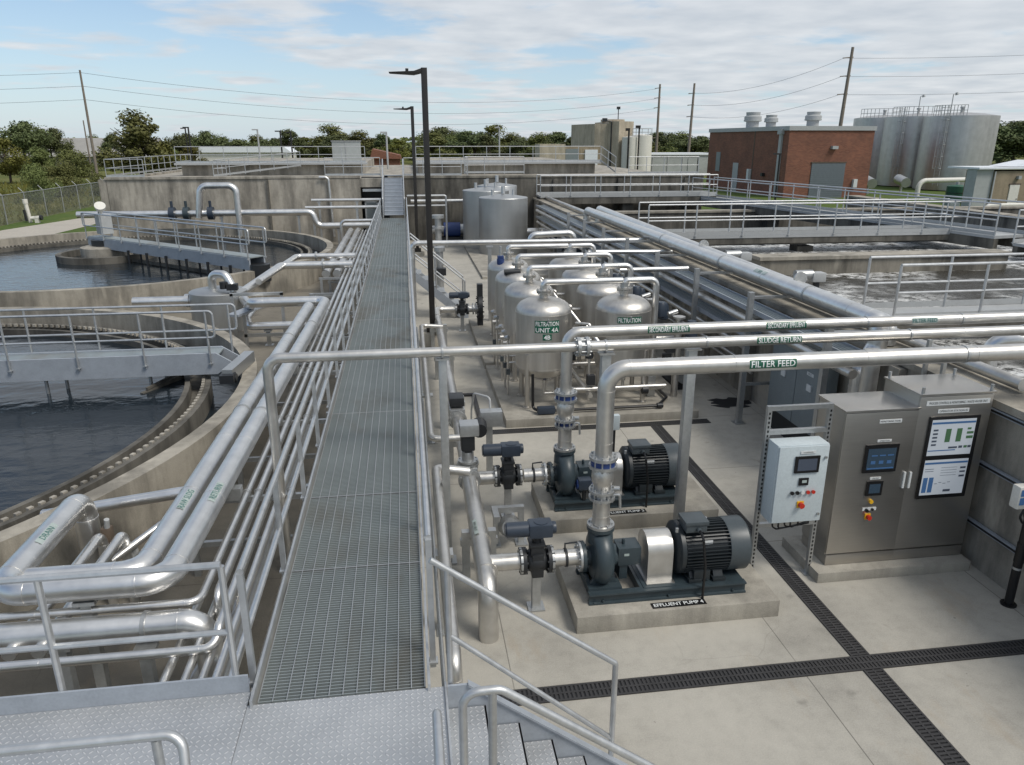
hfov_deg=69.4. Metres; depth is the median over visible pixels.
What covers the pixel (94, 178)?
tree
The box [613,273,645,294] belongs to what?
vessel valve
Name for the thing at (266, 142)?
tree
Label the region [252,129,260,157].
mast
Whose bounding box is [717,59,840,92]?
power line
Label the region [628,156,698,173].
railing
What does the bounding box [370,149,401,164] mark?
shed
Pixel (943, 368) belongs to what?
wall strut
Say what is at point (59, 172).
tree
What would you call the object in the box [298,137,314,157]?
tree
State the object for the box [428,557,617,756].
railing
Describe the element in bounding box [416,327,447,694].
pipe
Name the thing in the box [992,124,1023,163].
tree
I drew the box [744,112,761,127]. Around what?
roof fan
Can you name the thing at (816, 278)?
gate motor
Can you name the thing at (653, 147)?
tree
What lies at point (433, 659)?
railing
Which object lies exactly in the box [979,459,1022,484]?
wall strut
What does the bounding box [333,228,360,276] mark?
pipe
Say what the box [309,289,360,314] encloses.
pipe trestle
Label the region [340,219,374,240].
pipe
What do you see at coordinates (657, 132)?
utility pole
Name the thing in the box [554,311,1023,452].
pipe
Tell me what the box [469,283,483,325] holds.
butterfly valve
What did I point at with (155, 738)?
railing
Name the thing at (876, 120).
stainless tank
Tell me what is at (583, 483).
pressure transmitter
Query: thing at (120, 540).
pipe
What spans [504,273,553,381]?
filter vessel
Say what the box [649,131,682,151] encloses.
tree
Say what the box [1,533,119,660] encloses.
pipe
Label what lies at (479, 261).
plinth
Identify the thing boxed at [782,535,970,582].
plinth
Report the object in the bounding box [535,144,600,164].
building
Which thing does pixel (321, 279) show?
pipe trestle
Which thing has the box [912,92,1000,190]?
stainless tank
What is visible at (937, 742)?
trench drain
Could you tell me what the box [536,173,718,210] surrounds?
basin walkway
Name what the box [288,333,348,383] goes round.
pipe trestle
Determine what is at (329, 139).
tree
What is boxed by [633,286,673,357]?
vessel valve
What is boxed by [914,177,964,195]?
pipe
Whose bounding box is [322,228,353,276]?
pipe
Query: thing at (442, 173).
railing
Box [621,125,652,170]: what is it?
white silo
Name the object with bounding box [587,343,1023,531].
pipe
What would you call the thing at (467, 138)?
tree
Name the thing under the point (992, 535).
wall strut
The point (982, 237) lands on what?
basin walkway
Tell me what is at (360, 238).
pipe trestle
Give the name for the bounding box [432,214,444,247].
standpipe
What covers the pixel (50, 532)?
pipe
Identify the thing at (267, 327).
pipe
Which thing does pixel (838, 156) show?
brick building
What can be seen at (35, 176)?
tree
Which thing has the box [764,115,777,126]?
roof fan
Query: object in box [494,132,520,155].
tree
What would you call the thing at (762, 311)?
cable ladder
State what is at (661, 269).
pipe
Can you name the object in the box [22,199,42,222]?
hydrant
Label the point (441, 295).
steel stairs
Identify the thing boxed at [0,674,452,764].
platform
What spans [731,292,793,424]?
rack post
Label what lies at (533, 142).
tree
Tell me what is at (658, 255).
rack post
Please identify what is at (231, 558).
pipe
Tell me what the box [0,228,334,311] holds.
clarifier basin
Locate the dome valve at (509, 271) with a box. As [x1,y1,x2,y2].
[504,269,520,274]
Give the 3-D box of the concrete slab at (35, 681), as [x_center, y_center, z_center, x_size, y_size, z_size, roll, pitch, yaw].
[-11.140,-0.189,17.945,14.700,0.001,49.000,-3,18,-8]
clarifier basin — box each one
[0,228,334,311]
[0,307,259,622]
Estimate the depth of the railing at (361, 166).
40.81 m
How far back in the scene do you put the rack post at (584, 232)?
27.13 m
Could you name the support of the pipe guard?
on the concrete slab at (973, 710)
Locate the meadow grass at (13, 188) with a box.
[0,180,100,225]
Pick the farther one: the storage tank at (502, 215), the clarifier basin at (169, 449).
the storage tank at (502, 215)
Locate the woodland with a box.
[61,135,1022,159]
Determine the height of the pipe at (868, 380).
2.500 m
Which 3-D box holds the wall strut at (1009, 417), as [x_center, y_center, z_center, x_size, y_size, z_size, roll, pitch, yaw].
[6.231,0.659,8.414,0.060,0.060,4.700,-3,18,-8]
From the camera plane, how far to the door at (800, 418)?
13.21 m
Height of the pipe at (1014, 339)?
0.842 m
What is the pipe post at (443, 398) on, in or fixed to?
on the concrete slab at (973, 710)
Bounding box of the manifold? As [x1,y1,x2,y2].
[540,277,665,399]
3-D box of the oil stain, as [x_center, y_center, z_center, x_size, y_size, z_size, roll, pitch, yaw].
[4.723,0.438,16.035,0.966,0.003,0.701,-3,18,-8]
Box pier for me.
[55,239,155,264]
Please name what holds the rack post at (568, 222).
on the concrete slab at (973, 710)
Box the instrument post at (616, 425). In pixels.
[612,414,619,451]
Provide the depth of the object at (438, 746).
3.81 m
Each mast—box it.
[180,128,189,159]
[182,127,192,160]
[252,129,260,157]
[275,131,282,157]
[285,132,293,157]
[380,132,388,168]
[495,127,499,155]
[773,153,780,199]
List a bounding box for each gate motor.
[725,250,751,260]
[793,270,826,287]
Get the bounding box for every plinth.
[463,245,550,278]
[469,318,593,368]
[486,365,698,427]
[531,474,718,533]
[555,563,779,633]
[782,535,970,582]
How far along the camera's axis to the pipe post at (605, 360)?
9.38 m
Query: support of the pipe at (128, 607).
on the pipe trestle at (350, 313)
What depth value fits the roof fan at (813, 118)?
75.95 m
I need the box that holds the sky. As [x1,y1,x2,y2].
[0,0,1023,141]
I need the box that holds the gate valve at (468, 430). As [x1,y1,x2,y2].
[457,419,478,471]
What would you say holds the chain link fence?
on the ground at (3, 178)
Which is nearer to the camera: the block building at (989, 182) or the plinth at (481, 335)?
the plinth at (481, 335)
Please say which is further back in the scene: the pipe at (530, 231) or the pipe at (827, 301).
the pipe at (530, 231)
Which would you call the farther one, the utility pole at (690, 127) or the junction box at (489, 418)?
the utility pole at (690, 127)
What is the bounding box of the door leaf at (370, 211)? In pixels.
[366,202,377,239]
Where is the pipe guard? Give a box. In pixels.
[407,194,447,247]
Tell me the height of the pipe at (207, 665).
0.073 m
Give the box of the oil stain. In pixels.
[709,397,750,407]
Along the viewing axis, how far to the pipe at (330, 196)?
40.63 m
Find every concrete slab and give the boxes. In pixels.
[0,241,372,696]
[407,238,1023,764]
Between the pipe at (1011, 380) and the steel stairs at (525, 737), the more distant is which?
the pipe at (1011, 380)
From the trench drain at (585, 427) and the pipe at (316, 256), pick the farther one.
the pipe at (316, 256)
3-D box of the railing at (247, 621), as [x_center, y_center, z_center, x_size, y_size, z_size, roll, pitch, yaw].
[-4.318,-3.534,21.606,0.077,0.994,34.627,-3,18,-8]
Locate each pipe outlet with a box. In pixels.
[866,176,876,193]
[894,174,910,191]
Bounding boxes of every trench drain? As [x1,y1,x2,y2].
[493,419,710,433]
[497,639,1023,705]
[651,425,868,655]
[863,668,969,764]
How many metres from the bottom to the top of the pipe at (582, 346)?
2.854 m
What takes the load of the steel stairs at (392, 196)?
on the grating walkway at (347, 618)
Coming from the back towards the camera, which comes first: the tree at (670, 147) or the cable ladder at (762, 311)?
the tree at (670, 147)
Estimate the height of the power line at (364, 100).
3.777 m
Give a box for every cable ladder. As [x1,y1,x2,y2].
[536,205,861,350]
[536,216,762,334]
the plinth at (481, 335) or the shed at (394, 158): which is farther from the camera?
the shed at (394, 158)
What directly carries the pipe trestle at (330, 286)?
on the concrete slab at (35, 681)
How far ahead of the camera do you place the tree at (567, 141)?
204.57 m
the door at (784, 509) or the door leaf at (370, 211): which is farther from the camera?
the door leaf at (370, 211)
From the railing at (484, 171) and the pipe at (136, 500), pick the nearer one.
the pipe at (136, 500)
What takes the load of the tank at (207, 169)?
on the tank deck
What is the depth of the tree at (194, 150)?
113.30 m
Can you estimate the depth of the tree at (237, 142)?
167.49 m
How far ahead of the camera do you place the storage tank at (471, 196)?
37.82 m
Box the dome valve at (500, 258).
[497,246,503,264]
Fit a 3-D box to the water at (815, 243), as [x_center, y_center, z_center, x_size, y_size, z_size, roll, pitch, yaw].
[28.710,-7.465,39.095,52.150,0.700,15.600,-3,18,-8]
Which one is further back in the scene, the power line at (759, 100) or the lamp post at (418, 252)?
the power line at (759, 100)
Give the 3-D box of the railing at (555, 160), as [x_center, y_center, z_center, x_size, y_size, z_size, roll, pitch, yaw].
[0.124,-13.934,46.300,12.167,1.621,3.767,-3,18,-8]
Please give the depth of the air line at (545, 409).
14.95 m
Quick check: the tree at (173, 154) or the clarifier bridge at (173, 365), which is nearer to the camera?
the clarifier bridge at (173, 365)
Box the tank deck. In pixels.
[146,165,667,177]
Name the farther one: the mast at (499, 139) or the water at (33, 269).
the mast at (499, 139)
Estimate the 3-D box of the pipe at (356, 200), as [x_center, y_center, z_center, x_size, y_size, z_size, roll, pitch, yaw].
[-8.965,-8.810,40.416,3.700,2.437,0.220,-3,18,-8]
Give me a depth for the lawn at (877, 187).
78.04 m
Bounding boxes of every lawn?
[0,206,96,233]
[701,179,945,209]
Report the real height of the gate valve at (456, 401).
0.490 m
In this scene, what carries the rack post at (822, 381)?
on the concrete slab at (973, 710)
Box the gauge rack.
[491,310,515,394]
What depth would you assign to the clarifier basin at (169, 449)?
11.62 m
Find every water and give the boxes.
[0,240,299,290]
[0,335,184,510]
[178,343,240,423]
[709,240,933,245]
[709,241,1023,377]
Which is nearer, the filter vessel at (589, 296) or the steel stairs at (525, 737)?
the steel stairs at (525, 737)
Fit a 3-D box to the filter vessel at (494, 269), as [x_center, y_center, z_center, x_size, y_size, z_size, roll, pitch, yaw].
[0.009,-2.401,20.343,1.380,2.385,1.142,-8,20,-24]
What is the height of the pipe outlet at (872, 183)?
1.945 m
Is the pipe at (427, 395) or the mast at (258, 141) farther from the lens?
the mast at (258, 141)
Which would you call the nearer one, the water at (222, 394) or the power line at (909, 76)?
the water at (222, 394)
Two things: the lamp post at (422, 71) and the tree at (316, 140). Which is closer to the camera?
the lamp post at (422, 71)
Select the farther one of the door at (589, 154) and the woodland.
the woodland
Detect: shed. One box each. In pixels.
[0,138,160,164]
[196,147,297,160]
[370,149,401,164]
[650,152,707,173]
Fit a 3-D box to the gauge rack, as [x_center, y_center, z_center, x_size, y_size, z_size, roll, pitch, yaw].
[-0.160,-0.752,16.976,0.360,1.342,2.635,-3,18,-8]
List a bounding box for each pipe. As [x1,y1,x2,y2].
[0,230,363,621]
[0,230,369,671]
[0,296,329,687]
[0,608,223,690]
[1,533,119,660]
[23,302,317,574]
[31,532,140,658]
[40,486,182,513]
[76,182,370,246]
[111,520,160,561]
[159,249,353,681]
[180,236,364,679]
[190,579,246,678]
[198,236,367,678]
[212,230,371,676]
[214,230,366,641]
[222,241,368,675]
[223,242,368,675]
[228,230,373,675]
[242,259,352,292]
[246,310,323,345]
[250,239,375,692]
[255,252,355,284]
[262,324,1023,559]
[305,205,377,244]
[311,198,380,237]
[319,176,335,236]
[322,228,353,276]
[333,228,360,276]
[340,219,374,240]
[410,238,649,320]
[411,199,462,202]
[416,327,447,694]
[419,324,459,443]
[430,306,498,643]
[431,464,469,683]
[478,461,547,485]
[490,541,583,571]
[506,243,595,262]
[515,252,612,276]
[526,263,633,293]
[527,228,548,235]
[528,230,576,251]
[535,209,856,378]
[536,221,749,348]
[540,229,735,354]
[540,276,659,396]
[543,210,820,347]
[545,196,1023,391]
[547,237,752,374]
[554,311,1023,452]
[583,207,889,392]
[587,249,672,253]
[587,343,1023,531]
[595,206,896,345]
[619,266,688,272]
[858,348,879,391]
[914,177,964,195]
[983,335,1023,367]
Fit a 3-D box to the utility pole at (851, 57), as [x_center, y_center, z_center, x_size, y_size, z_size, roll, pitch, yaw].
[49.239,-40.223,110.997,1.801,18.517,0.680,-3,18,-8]
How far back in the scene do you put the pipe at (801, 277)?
18.98 m
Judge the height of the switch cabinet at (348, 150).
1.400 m
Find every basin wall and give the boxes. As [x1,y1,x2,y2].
[533,198,1023,603]
[616,205,1023,232]
[752,249,1012,274]
[845,195,1023,233]
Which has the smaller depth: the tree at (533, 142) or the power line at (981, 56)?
the power line at (981, 56)
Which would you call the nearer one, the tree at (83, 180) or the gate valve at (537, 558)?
the gate valve at (537, 558)
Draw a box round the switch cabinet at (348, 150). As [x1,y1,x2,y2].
[332,141,360,160]
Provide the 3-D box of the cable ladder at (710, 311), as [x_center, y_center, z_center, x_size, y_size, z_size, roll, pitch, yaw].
[3.101,-4.721,26.272,0.384,0.090,24.500,-3,18,-8]
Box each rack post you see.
[566,213,582,244]
[582,219,606,253]
[600,228,628,263]
[624,238,653,283]
[654,251,688,350]
[690,268,733,348]
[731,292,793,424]
[810,328,899,435]
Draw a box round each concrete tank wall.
[98,169,363,241]
[388,175,704,239]
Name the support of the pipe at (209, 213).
on the concrete slab at (35, 681)
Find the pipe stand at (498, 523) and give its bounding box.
[491,504,527,547]
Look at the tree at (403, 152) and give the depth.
191.61 m
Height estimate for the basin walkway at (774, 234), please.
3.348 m
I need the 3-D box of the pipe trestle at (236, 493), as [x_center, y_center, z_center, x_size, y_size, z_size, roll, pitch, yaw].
[-3.371,1.899,9.604,1.620,1.222,0.150,-3,18,-8]
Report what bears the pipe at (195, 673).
on the concrete slab at (35, 681)
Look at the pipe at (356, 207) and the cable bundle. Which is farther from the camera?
the pipe at (356, 207)
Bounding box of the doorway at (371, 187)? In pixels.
[360,177,389,239]
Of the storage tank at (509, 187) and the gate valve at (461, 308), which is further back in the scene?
the storage tank at (509, 187)
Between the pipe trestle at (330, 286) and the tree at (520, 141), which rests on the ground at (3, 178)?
the tree at (520, 141)
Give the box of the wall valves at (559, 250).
[550,228,587,252]
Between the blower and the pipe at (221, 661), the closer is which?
the pipe at (221, 661)
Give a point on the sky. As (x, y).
(493, 54)
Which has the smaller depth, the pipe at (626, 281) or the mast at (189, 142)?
the pipe at (626, 281)
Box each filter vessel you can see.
[487,251,528,341]
[495,261,540,359]
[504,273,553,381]
[515,288,584,408]
[548,250,580,297]
[561,260,597,326]
[575,272,619,378]
[593,286,663,402]
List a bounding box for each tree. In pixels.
[0,120,55,162]
[0,137,31,182]
[18,161,64,202]
[20,146,56,171]
[29,158,84,196]
[38,126,74,163]
[52,146,104,176]
[73,177,89,188]
[89,108,175,173]
[89,172,107,195]
[99,132,122,169]
[154,143,193,171]
[162,132,198,158]
[175,147,208,168]
[188,131,228,147]
[216,138,260,145]
[247,134,270,145]
[252,138,280,145]
[274,128,310,157]
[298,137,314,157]
[302,123,347,157]
[315,134,366,153]
[330,129,379,156]
[367,138,383,148]
[373,133,399,149]
[380,139,410,157]
[409,129,457,156]
[415,126,472,156]
[442,130,500,155]
[444,134,472,156]
[472,124,525,155]
[474,134,502,155]
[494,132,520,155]
[502,137,545,155]
[516,132,553,156]
[535,132,568,143]
[560,136,570,145]
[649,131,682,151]
[651,135,665,152]
[659,131,699,152]
[671,135,709,152]
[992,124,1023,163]
[994,120,1020,163]
[995,121,1023,153]
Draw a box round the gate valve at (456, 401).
[448,392,464,416]
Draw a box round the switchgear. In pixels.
[767,331,838,437]
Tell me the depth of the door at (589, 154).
103.66 m
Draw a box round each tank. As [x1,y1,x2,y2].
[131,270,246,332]
[174,158,373,218]
[416,157,600,173]
[463,179,508,248]
[477,175,516,194]
[479,186,527,255]
[853,108,904,178]
[876,94,941,186]
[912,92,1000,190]
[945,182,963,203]
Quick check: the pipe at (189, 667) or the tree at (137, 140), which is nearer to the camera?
the pipe at (189, 667)
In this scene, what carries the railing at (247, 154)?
on the tank at (207, 169)
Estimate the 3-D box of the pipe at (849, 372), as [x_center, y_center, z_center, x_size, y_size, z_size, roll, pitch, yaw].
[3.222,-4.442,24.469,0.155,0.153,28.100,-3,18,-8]
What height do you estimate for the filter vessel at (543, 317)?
2.385 m
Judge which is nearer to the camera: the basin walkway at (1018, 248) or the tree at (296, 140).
the basin walkway at (1018, 248)
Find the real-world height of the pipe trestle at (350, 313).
1.200 m
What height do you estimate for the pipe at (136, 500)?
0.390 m
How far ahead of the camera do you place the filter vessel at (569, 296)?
18.32 m
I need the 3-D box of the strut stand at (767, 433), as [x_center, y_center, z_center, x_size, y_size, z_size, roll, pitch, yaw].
[3.487,1.391,9.310,0.930,2.370,0.140,-3,18,-8]
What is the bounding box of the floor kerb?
[463,393,479,416]
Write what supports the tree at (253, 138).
on the ground at (3, 178)
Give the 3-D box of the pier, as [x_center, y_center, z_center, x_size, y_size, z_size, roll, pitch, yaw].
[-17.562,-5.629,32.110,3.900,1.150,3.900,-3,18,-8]
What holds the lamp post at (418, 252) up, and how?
on the concrete slab at (973, 710)
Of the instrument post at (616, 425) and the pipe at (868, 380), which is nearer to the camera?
the pipe at (868, 380)
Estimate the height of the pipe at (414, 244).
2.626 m
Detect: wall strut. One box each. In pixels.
[921,339,932,374]
[939,346,946,373]
[967,516,1015,553]
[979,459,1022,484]
[990,407,1023,426]
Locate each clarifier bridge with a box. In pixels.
[0,303,254,393]
[80,202,271,281]
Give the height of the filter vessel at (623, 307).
2.385 m
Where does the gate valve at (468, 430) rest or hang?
attached to the pipe at (532, 474)
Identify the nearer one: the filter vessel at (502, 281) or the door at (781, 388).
the door at (781, 388)
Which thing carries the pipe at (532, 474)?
attached to the pump at (645, 473)
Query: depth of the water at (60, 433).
13.49 m
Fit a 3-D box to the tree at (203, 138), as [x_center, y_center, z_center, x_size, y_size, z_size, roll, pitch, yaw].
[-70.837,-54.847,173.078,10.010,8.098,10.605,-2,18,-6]
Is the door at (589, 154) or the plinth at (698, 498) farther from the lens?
the door at (589, 154)
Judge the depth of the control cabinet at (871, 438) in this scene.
9.35 m
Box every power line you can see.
[84,86,651,113]
[86,73,652,102]
[91,100,649,124]
[689,95,836,117]
[699,77,838,105]
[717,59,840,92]
[845,73,1023,76]
[907,92,1007,94]
[938,55,1018,57]
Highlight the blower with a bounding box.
[432,222,463,239]
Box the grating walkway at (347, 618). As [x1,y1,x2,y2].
[249,217,430,707]
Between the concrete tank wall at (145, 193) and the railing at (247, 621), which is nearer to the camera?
the railing at (247, 621)
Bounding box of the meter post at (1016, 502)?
[1000,483,1023,608]
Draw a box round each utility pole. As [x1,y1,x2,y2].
[79,70,97,176]
[83,120,92,173]
[653,84,660,152]
[686,83,695,151]
[837,47,853,125]
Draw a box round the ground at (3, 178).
[0,142,1023,240]
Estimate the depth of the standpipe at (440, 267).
26.69 m
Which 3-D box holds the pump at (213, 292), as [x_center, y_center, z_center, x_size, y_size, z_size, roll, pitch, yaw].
[-9.594,-2.464,22.105,3.260,1.850,1.640,-3,18,-8]
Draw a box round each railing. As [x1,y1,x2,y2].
[0,561,242,709]
[0,729,190,764]
[103,154,190,176]
[174,146,365,162]
[212,151,300,175]
[236,200,381,687]
[324,157,380,175]
[403,157,461,175]
[406,197,437,667]
[415,146,615,173]
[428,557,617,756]
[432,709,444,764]
[458,685,654,764]
[464,156,523,174]
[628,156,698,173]
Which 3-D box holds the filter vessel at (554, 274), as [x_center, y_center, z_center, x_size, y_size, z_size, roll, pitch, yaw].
[1.673,-2.474,20.564,1.380,2.385,1.144,-8,20,-24]
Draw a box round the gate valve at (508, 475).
[482,441,523,516]
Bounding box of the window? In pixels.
[715,152,720,170]
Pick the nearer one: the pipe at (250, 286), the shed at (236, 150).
the pipe at (250, 286)
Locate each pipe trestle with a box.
[193,484,307,576]
[229,292,286,346]
[237,411,327,485]
[264,364,340,405]
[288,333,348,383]
[297,307,356,336]
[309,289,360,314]
[319,274,364,297]
[328,260,369,292]
[345,235,375,251]
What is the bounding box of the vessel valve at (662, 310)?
[658,301,697,396]
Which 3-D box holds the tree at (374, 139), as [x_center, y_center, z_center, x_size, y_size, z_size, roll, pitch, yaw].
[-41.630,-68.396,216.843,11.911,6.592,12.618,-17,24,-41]
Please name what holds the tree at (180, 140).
on the ground at (3, 178)
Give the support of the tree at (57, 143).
on the ground at (3, 178)
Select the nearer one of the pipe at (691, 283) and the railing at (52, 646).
the railing at (52, 646)
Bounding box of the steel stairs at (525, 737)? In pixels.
[447,680,627,764]
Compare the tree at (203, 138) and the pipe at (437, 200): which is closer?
the pipe at (437, 200)
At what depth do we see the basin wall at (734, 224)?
37.59 m
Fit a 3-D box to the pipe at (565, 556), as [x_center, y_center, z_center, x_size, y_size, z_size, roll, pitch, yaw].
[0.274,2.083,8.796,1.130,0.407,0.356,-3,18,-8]
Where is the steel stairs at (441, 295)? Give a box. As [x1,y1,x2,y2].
[410,233,468,317]
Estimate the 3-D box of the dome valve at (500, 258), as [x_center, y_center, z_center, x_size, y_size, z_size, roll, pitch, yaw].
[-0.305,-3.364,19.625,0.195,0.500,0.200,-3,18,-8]
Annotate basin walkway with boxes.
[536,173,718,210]
[638,198,970,251]
[692,177,1023,248]
[862,253,1023,328]
[1011,209,1023,256]
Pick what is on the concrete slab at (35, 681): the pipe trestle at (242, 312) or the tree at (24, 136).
the pipe trestle at (242, 312)
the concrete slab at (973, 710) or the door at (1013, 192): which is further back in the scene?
the door at (1013, 192)
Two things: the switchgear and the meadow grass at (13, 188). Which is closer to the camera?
the switchgear
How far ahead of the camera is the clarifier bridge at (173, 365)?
14.87 m
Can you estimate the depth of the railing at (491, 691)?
4.28 m
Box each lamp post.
[389,67,438,347]
[394,106,424,256]
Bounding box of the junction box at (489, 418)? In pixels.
[470,393,502,470]
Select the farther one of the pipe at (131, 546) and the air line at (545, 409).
the air line at (545, 409)
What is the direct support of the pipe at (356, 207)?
on the concrete slab at (35, 681)
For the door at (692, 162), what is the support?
in the long shed at (658, 164)
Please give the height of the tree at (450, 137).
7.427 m
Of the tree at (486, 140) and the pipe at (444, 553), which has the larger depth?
the tree at (486, 140)
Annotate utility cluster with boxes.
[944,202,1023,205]
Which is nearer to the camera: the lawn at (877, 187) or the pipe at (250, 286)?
the pipe at (250, 286)
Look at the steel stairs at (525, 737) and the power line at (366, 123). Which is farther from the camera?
the power line at (366, 123)
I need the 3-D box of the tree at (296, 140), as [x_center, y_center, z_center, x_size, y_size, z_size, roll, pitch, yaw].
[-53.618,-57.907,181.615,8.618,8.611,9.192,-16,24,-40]
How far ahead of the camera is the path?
48.64 m
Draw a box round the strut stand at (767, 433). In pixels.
[749,402,833,575]
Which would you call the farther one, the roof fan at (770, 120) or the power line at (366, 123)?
the power line at (366, 123)
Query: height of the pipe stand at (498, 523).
0.580 m
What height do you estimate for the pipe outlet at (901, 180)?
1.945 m
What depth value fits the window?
89.27 m
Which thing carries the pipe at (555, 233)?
on the concrete slab at (973, 710)
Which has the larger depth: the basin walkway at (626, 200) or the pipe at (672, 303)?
the basin walkway at (626, 200)
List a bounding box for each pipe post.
[435,357,456,564]
[597,351,615,378]
[673,348,701,519]
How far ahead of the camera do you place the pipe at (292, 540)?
8.60 m
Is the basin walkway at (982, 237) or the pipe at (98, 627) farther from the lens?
the basin walkway at (982, 237)
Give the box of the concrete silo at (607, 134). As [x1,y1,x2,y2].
[571,107,633,167]
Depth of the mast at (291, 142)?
66.43 m
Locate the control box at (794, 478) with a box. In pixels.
[760,436,829,522]
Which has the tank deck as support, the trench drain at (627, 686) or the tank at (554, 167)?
the tank at (554, 167)
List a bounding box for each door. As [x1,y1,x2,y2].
[585,150,597,164]
[687,158,707,172]
[731,163,738,190]
[767,344,798,420]
[771,445,829,522]
[791,369,818,434]
[808,163,845,197]
[1006,185,1019,202]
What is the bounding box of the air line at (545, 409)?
[531,374,667,414]
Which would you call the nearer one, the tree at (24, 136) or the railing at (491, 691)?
the railing at (491, 691)
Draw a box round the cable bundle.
[771,521,808,529]
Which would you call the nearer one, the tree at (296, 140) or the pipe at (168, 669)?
the pipe at (168, 669)
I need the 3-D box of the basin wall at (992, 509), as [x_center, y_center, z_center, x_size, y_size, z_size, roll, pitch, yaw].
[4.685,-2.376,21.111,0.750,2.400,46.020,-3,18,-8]
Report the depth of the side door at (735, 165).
84.85 m
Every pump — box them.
[546,438,678,511]
[575,511,752,605]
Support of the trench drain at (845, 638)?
on the concrete slab at (973, 710)
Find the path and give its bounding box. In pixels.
[0,218,94,238]
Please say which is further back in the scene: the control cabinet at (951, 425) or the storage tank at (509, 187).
the storage tank at (509, 187)
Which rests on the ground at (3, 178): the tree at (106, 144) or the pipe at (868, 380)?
the tree at (106, 144)
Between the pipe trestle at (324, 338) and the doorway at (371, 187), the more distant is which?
the doorway at (371, 187)
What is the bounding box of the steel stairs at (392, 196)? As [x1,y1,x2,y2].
[382,159,405,217]
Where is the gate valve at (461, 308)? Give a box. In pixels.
[449,291,469,331]
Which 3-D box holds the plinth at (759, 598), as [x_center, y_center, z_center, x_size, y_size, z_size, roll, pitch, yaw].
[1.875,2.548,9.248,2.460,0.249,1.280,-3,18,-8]
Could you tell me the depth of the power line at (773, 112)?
118.61 m
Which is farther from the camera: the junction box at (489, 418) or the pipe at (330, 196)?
the pipe at (330, 196)
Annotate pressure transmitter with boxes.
[575,476,592,500]
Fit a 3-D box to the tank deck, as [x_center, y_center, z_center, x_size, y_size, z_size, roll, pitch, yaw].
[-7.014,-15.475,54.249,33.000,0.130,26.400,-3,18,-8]
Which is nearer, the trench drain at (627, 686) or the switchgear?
the trench drain at (627, 686)
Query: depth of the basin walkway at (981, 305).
15.22 m
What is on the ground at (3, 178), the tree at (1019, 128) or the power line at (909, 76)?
the tree at (1019, 128)
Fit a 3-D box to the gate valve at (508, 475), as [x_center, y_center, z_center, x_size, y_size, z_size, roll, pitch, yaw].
[-0.135,1.447,10.992,0.605,1.180,0.324,-3,18,-8]
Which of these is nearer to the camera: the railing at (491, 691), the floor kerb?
the railing at (491, 691)
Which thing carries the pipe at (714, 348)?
on the rack post at (603, 244)
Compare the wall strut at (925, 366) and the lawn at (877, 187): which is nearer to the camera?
the wall strut at (925, 366)
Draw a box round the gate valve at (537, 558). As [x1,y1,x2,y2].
[504,517,556,612]
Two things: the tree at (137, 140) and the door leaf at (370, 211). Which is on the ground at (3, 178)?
the tree at (137, 140)
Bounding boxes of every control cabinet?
[801,391,921,564]
[884,368,996,559]
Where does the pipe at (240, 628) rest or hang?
on the concrete slab at (35, 681)
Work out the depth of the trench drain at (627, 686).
7.90 m
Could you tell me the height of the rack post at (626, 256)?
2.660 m
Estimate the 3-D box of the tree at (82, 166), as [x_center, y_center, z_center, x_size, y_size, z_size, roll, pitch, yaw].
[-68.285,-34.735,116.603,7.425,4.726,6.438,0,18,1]
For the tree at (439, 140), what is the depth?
179.81 m
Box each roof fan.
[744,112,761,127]
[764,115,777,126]
[804,111,821,125]
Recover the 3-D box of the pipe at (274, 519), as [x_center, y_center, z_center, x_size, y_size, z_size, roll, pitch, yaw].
[-4.815,-2.305,21.536,0.075,0.073,33.700,-3,18,-8]
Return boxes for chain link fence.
[0,169,169,225]
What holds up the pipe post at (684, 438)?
on the concrete slab at (973, 710)
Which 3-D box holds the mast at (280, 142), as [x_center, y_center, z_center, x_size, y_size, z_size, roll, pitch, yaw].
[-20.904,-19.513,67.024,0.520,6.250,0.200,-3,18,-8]
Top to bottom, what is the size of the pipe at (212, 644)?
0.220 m
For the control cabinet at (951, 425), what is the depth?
9.42 m
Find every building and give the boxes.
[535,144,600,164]
[706,126,876,197]
[948,160,1023,205]
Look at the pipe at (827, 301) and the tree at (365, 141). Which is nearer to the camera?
the pipe at (827, 301)
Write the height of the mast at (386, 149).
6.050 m
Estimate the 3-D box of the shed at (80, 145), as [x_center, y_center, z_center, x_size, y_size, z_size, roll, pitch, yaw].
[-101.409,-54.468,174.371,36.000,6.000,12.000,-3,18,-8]
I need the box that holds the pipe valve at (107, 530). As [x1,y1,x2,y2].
[100,518,138,556]
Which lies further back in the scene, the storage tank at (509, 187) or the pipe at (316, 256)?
the storage tank at (509, 187)
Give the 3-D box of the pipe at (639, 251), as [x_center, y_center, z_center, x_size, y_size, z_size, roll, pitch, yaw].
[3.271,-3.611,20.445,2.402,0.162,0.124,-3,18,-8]
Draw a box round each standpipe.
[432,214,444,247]
[434,246,445,286]
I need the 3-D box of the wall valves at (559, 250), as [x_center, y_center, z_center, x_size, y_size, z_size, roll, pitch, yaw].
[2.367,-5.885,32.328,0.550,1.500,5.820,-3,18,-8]
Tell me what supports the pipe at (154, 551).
on the concrete slab at (35, 681)
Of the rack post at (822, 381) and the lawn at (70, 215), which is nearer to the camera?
the rack post at (822, 381)

